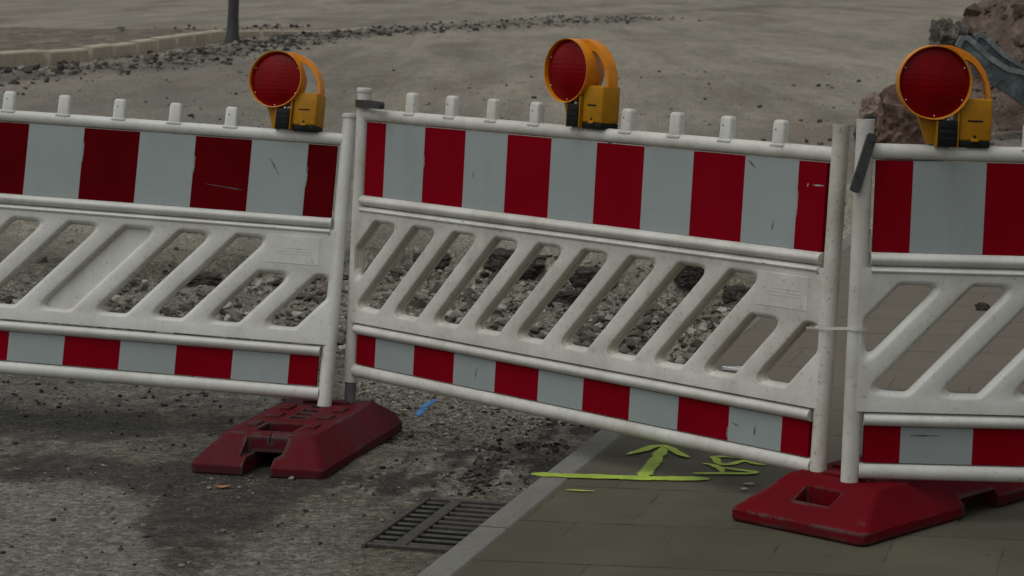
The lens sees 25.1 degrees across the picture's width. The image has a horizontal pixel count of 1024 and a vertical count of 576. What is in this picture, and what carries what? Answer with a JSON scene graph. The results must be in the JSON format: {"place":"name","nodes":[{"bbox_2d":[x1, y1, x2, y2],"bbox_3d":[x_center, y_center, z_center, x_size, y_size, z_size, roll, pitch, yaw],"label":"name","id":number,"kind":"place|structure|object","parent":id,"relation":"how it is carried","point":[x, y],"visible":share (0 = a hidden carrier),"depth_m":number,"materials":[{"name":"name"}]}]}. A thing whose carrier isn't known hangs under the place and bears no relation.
{"place":"outdoors","nodes":[
{"label":"outdoors","id":0,"kind":"place"},
{"bbox_2d":[0,27,334,51],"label":"pavement","id":1,"kind":"structure","parent":0,"point":[15,38],"depth_m":50.33,"materials":[{"name":"grey concrete"}]},
{"bbox_2d":[0,253,751,364],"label":"gravel","id":2,"kind":"structure","parent":0,"point":[588,335],"depth_m":11.76,"materials":[{"name":"grey gravel"}]},
{"bbox_2d":[356,371,572,451],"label":"pale gravel","id":3,"kind":"structure","parent":0,"point":[463,412],"depth_m":8.34,"materials":[{"name":"grey gravel"}]},
{"bbox_2d":[0,0,1023,575],"bbox_3d":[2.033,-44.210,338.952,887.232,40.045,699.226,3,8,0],"label":"road","id":4,"kind":"structure","parent":0,"point":[756,48],"depth_m":15.22,"materials":[{"name":"grey asphalt"}]},
{"bbox_2d":[0,27,370,68],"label":"kerb","id":5,"kind":"structure","parent":4,"relation":"on","point":[17,59],"depth_m":44.54,"materials":[{"name":"concrete"}]},
{"bbox_2d":[167,271,222,286],"bbox_3d":[-1.752,-0.038,12.721,0.326,0.101,0.175,2,8,-6],"label":"asphalt chunk","id":6,"kind":"object","parent":4,"relation":"on","point":[208,278],"visible":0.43,"depth_m":12.66,"materials":[{"name":"grey asphalt"}]},
{"bbox_2d":[213,485,229,487],"bbox_3d":[-0.903,0.617,7.178,0.052,0.007,0.032,3,8,0],"label":"dry leaf","id":7,"kind":"object","parent":4,"relation":"on","point":[221,486],"visible":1,"depth_m":7.17,"materials":[{"name":"orange plant"}]},
{"bbox_2d":[224,0,239,43],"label":"street pole","id":8,"kind":"object","parent":4,"relation":"on","point":[232,32],"visible":0.75,"depth_m":51.80,"materials":[{"name":"metal"}]},
{"bbox_2d":[191,398,401,478],"bbox_3d":[-0.701,0.482,7.780,0.455,0.128,0.930,2,8,14],"label":"foot plate","id":9,"kind":"object","parent":4,"relation":"on","point":[306,439],"visible":0.98,"depth_m":7.49,"materials":[{"name":"red plastic"}]},
{"bbox_2d":[0,91,356,407],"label":"construction barrier","id":10,"kind":"object","parent":9,"relation":"on","point":[229,180],"visible":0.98,"depth_m":8.01,"materials":[{"name":"white plastic"}]},
{"bbox_2d":[249,50,325,131],"bbox_3d":[-0.782,-0.684,8.024,0.262,0.274,0.099,4,-3,19],"label":"warning lamp","id":11,"kind":"object","parent":10,"relation":"attached to","point":[277,82],"visible":1,"depth_m":7.99,"materials":[{"name":"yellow plastic"}]},
{"bbox_2d":[344,87,850,471],"bbox_3d":[0.165,-0.017,7.205,0.088,1.121,2.124,-2,8,-44],"label":"construction barrier","id":12,"kind":"object","parent":9,"relation":"on","point":[774,209],"visible":0.98,"depth_m":7.06,"materials":[{"name":"white plastic"}]},
{"bbox_2d":[544,38,619,128],"bbox_3d":[0.218,-0.636,7.147,0.099,0.274,0.262,-2,8,-41],"label":"warning lamp","id":13,"kind":"object","parent":12,"relation":"attached to","point":[575,69],"visible":1,"depth_m":7.10,"materials":[{"name":"orange plastic"}]},
{"bbox_2d":[806,326,866,330],"bbox_3d":[0.915,0.113,6.399,0.081,0.034,0.216,-2,9,-31],"label":"cable tie","id":14,"kind":"object","parent":12,"relation":"attached to","point":[836,328],"visible":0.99,"depth_m":6.37,"materials":[{"name":"white plastic"}]},
{"bbox_2d":[0,15,721,89],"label":"roadside rubble","id":15,"kind":"object","parent":4,"relation":"on","point":[202,50],"visible":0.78,"depth_m":51.70,"materials":[{"name":"grey gravel"}]},
{"bbox_2d":[416,399,438,415],"bbox_3d":[-0.325,0.445,8.649,0.057,0.014,0.350,4,8,10],"label":"blue mark","id":16,"kind":"object","parent":4,"relation":"on","point":[428,403],"visible":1,"depth_m":8.61,"materials":[{"name":"blue paint"}]},
{"bbox_2d":[412,252,451,270],"bbox_3d":[-0.447,-0.147,13.529,0.313,0.131,0.209,1,8,-17],"label":"asphalt chunk","id":17,"kind":"object","parent":4,"relation":"on","point":[444,262],"visible":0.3,"depth_m":13.45,"materials":[{"name":"grey asphalt"}]},
{"bbox_2d":[361,496,508,553],"bbox_3d":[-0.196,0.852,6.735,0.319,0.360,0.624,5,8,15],"label":"drain grate","id":18,"kind":"object","parent":4,"relation":"on","point":[436,525],"visible":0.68,"depth_m":6.70,"materials":[{"name":"metal"}]},
{"bbox_2d":[334,408,615,497],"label":"soil crumbs","id":19,"kind":"object","parent":4,"relation":"on","point":[474,486],"visible":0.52,"depth_m":7.51,"materials":[{"name":"brown soil"}]},
{"bbox_2d":[0,66,1021,574],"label":"road grit","id":20,"kind":"object","parent":4,"relation":"on","point":[70,240],"visible":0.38,"depth_m":8.35,"materials":[{"name":"grey gravel"}]},
{"bbox_2d":[483,247,548,276],"bbox_3d":[0.036,-0.143,13.145,0.393,0.144,0.242,7,9,28],"label":"asphalt chunk","id":21,"kind":"object","parent":4,"relation":"on","point":[497,260],"visible":0.59,"depth_m":13.09,"materials":[{"name":"grey asphalt"}]},
{"bbox_2d":[554,289,580,304],"bbox_3d":[0.299,0.057,12.114,0.135,0.091,0.148,9,10,38],"label":"asphalt chunk","id":22,"kind":"object","parent":4,"relation":"on","point":[569,296],"visible":0.66,"depth_m":12.06,"materials":[{"name":"grey asphalt"}]},
{"bbox_2d":[569,266,617,291],"bbox_3d":[0.469,-0.039,12.727,0.298,0.146,0.224,4,8,11],"label":"asphalt chunk","id":23,"kind":"object","parent":4,"relation":"on","point":[581,277],"visible":0.48,"depth_m":12.65,"materials":[{"name":"grey asphalt"}]},
{"bbox_2d":[417,229,870,575],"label":"kerb","id":24,"kind":"structure","parent":4,"relation":"on","point":[460,555],"depth_m":6.57,"materials":[{"name":"concrete"}]},
{"bbox_2d":[674,265,703,287],"bbox_3d":[0.988,-0.071,12.316,0.250,0.142,0.177,0,8,-23],"label":"asphalt chunk","id":25,"kind":"object","parent":4,"relation":"on","point":[687,276],"visible":0.37,"depth_m":12.23,"materials":[{"name":"black asphalt"}]},
{"bbox_2d":[722,285,750,304],"bbox_3d":[1.216,0.055,12.129,0.208,0.134,0.178,8,9,34],"label":"asphalt chunk","id":26,"kind":"object","parent":4,"relation":"on","point":[734,293],"visible":0.37,"depth_m":12.08,"materials":[{"name":"grey asphalt"}]},
{"bbox_2d":[853,113,875,144],"bbox_3d":[3.173,-1.369,20.578,0.241,0.384,0.251,0,8,-17],"label":"soil lump","id":27,"kind":"object","parent":4,"relation":"on","point":[869,116],"visible":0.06,"depth_m":20.55,"materials":[{"name":"soil"}]},
{"bbox_2d":[858,92,879,120],"bbox_3d":[3.759,-1.851,23.947,0.305,0.383,0.330,3,8,0],"label":"stone","id":28,"kind":"object","parent":4,"relation":"on","point":[869,104],"visible":0.45,"depth_m":23.85,"materials":[{"name":"beige stone"}]},
{"bbox_2d":[874,83,944,144],"bbox_3d":[3.497,-1.462,20.169,0.658,0.654,0.601,3,8,0],"label":"boulder","id":29,"kind":"object","parent":4,"relation":"on","point":[897,122],"visible":0.38,"depth_m":19.94,"materials":[{"name":"brown stone"}]},
{"bbox_2d":[949,0,1023,132],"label":"earth heap","id":30,"kind":"object","parent":4,"relation":"on","point":[1007,118],"visible":0.23,"depth_m":24.03,"materials":[{"name":"brown soil"}]},
{"bbox_2d":[928,17,969,46],"bbox_3d":[4.638,-2.587,24.520,0.439,0.577,0.544,3,8,0],"label":"boulder","id":31,"kind":"object","parent":30,"relation":"on","point":[943,31],"visible":0.45,"depth_m":24.36,"materials":[{"name":"grey stone"}]},
{"bbox_2d":[955,0,1023,97],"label":"earth clods","id":32,"kind":"object","parent":30,"relation":"on","point":[973,9],"visible":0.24,"depth_m":24.78,"materials":[{"name":"brown soil"}]},
{"bbox_2d":[971,75,1022,132],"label":"rocks","id":33,"kind":"object","parent":30,"relation":"on","point":[1003,129],"visible":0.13,"depth_m":23.27,"materials":[{"name":"stone"}]},
{"bbox_2d":[955,33,1023,105],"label":"digger bucket","id":34,"kind":"object","parent":4,"relation":"on","point":[1004,70],"visible":0.81,"depth_m":21.88,"materials":[{"name":"metal"}]},
{"bbox_2d":[453,235,1023,575],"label":"pavement","id":35,"kind":"structure","parent":0,"point":[618,527],"depth_m":6.43,"materials":[{"name":"grey concrete"}]},
{"bbox_2d":[531,445,708,479],"bbox_3d":[0.326,0.541,7.169,0.539,0.025,0.534,3,8,0],"label":"spray arrow","id":36,"kind":"object","parent":35,"relation":"on","point":[651,464],"visible":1,"depth_m":6.99,"materials":[{"name":"yellow paint"}]},
{"bbox_2d":[696,455,765,473],"bbox_3d":[0.682,0.550,7.118,0.197,0.010,0.302,5,8,16],"label":"spray writing","id":37,"kind":"object","parent":35,"relation":"on","point":[715,459],"visible":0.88,"depth_m":7.09},
{"bbox_2d":[722,366,740,370],"bbox_3d":[0.864,0.312,8.867,0.105,0.013,0.087,3,8,0],"label":"plastic clip","id":38,"kind":"object","parent":35,"relation":"on","point":[731,368],"visible":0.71,"depth_m":8.86,"materials":[{"name":"white plastic"}]},
{"bbox_2d":[732,455,1023,546],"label":"foot plate","id":39,"kind":"object","parent":35,"relation":"on","point":[828,504],"visible":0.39,"depth_m":6.34,"materials":[{"name":"red plastic"}]},
{"bbox_2d":[840,119,1023,482],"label":"construction barrier","id":40,"kind":"object","parent":39,"relation":"on","point":[946,221],"visible":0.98,"depth_m":6.30,"materials":[{"name":"white plastic"}]},
{"bbox_2d":[896,45,992,147],"bbox_3d":[1.169,-0.522,6.253,0.262,0.274,0.099,1,7,-1],"label":"warning lamp","id":41,"kind":"object","parent":40,"relation":"attached to","point":[933,86],"visible":1,"depth_m":6.22,"materials":[{"name":"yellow plastic"}]},
{"bbox_2d":[974,302,990,310],"bbox_3d":[2.154,0.088,10.539,0.077,0.045,0.060,3,8,0],"label":"asphalt crumb","id":42,"kind":"object","parent":35,"relation":"on","point":[982,306],"visible":0.92,"depth_m":10.52,"materials":[{"name":"grey asphalt"}]}
]}

